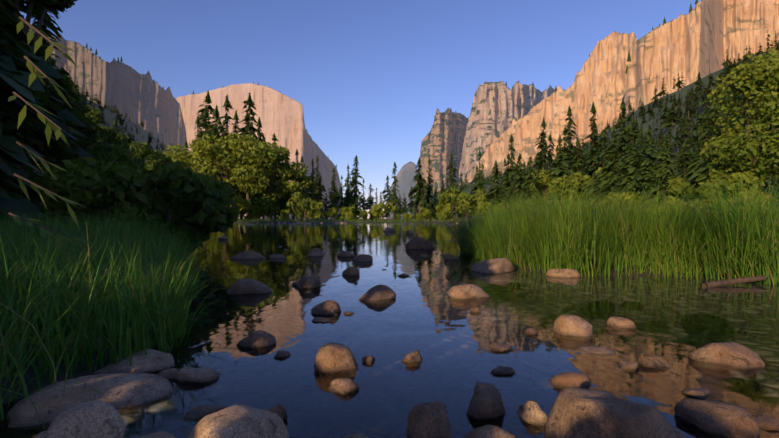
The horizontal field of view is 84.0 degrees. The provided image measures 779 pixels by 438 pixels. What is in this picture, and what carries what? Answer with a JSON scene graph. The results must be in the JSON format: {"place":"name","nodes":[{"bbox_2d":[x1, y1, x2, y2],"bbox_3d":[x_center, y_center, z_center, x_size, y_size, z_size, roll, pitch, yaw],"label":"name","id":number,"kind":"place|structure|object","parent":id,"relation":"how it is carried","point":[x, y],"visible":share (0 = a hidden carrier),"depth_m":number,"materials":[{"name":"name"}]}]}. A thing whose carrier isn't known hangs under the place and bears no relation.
{"place":"outdoors","nodes":[
{"label":"outdoors","id":0,"kind":"place"},
{"bbox_2d":[29,22,187,150],"bbox_3d":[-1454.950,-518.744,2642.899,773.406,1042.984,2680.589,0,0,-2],"label":"rock cliff","id":1,"kind":"structure","parent":0,"point":[149,102],"depth_m":2093.34,"materials":[{"name":"stone"}]},
{"bbox_2d":[20,0,700,218],"label":"sky","id":2,"kind":"structure","parent":0,"point":[370,79],"materials":[{"name":"blue"}]},
{"bbox_2d":[0,223,778,437],"bbox_3d":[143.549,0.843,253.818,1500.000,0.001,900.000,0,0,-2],"label":"river water","id":3,"kind":"structure","parent":0,"point":[676,321],"depth_m":3.10,"materials":[{"name":"blue liquid"}]},
{"bbox_2d":[6,222,778,437],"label":"river rocks","id":4,"kind":"object","parent":3,"relation":"in","point":[81,410],"visible":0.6,"depth_m":1.86,"materials":[{"name":"brown stone"}]},
{"bbox_2d":[0,168,778,430],"bbox_3d":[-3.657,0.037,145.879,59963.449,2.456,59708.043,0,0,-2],"label":"ground","id":5,"kind":"structure","parent":0,"point":[31,374],"depth_m":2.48,"materials":[{"name":"green plant"}]},
{"bbox_2d":[79,97,177,166],"bbox_3d":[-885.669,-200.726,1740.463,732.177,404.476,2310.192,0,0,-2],"label":"talus","id":6,"kind":"structure","parent":5,"relation":"on","point":[109,116],"depth_m":1700.34,"materials":[{"name":"grey stone"}]},
{"bbox_2d":[176,83,343,217],"bbox_3d":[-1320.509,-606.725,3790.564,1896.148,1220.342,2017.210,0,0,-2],"label":"cliff","id":7,"kind":"structure","parent":5,"relation":"on","point":[281,115],"depth_m":3154.10,"materials":[{"name":"stone"}]},
{"bbox_2d":[0,0,777,287],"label":"tree trunks","id":8,"kind":"object","parent":5,"relation":"on","point":[27,25],"visible":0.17,"depth_m":25.40,"materials":[{"name":"brown plant"}]},
{"bbox_2d":[0,0,778,252],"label":"broadleaf trees","id":9,"kind":"object","parent":5,"relation":"on","point":[111,176],"visible":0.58,"depth_m":35.34,"materials":[{"name":"green plant"}]},
{"bbox_2d":[0,0,778,226],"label":"conifer trees","id":10,"kind":"object","parent":5,"relation":"on","point":[15,72],"visible":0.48,"depth_m":62.32,"materials":[{"name":"green plant"}]},
{"bbox_2d":[53,0,778,217],"bbox_3d":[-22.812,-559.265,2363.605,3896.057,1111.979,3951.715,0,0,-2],"label":"conifer trees","id":11,"kind":"object","parent":5,"relation":"on","point":[685,121],"visible":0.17,"depth_m":895.64,"materials":[{"name":"green plant"}]},
{"bbox_2d":[459,81,554,184],"bbox_3d":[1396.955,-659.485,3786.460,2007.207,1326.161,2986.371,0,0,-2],"label":"cliff","id":12,"kind":"structure","parent":5,"relation":"on","point":[497,108],"depth_m":2599.58,"materials":[{"name":"stone"}]},
{"bbox_2d":[431,50,778,217],"bbox_3d":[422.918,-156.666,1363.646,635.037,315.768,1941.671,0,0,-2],"label":"talus","id":13,"kind":"structure","parent":5,"relation":"on","point":[682,92],"depth_m":977.82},
{"bbox_2d":[388,161,417,217],"bbox_3d":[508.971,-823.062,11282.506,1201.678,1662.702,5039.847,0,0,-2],"label":"peak","id":14,"kind":"structure","parent":0,"point":[405,175],"depth_m":10664.85,"materials":[{"name":"stone"}]},
{"bbox_2d":[415,108,467,213],"bbox_3d":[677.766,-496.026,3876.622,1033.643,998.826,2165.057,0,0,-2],"label":"rock formation","id":15,"kind":"structure","parent":0,"point":[443,138],"depth_m":3117.20,"materials":[{"name":"stone"}]},
{"bbox_2d":[463,31,636,183],"bbox_3d":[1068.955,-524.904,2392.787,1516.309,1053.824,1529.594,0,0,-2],"label":"cliff","id":16,"kind":"structure","parent":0,"point":[600,79],"depth_m":2009.29,"materials":[{"name":"stone"}]},
{"bbox_2d":[620,0,778,116],"bbox_3d":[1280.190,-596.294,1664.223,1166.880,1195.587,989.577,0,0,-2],"label":"rock cliff","id":17,"kind":"structure","parent":0,"point":[702,36],"depth_m":1342.44,"materials":[{"name":"stone"}]}
]}

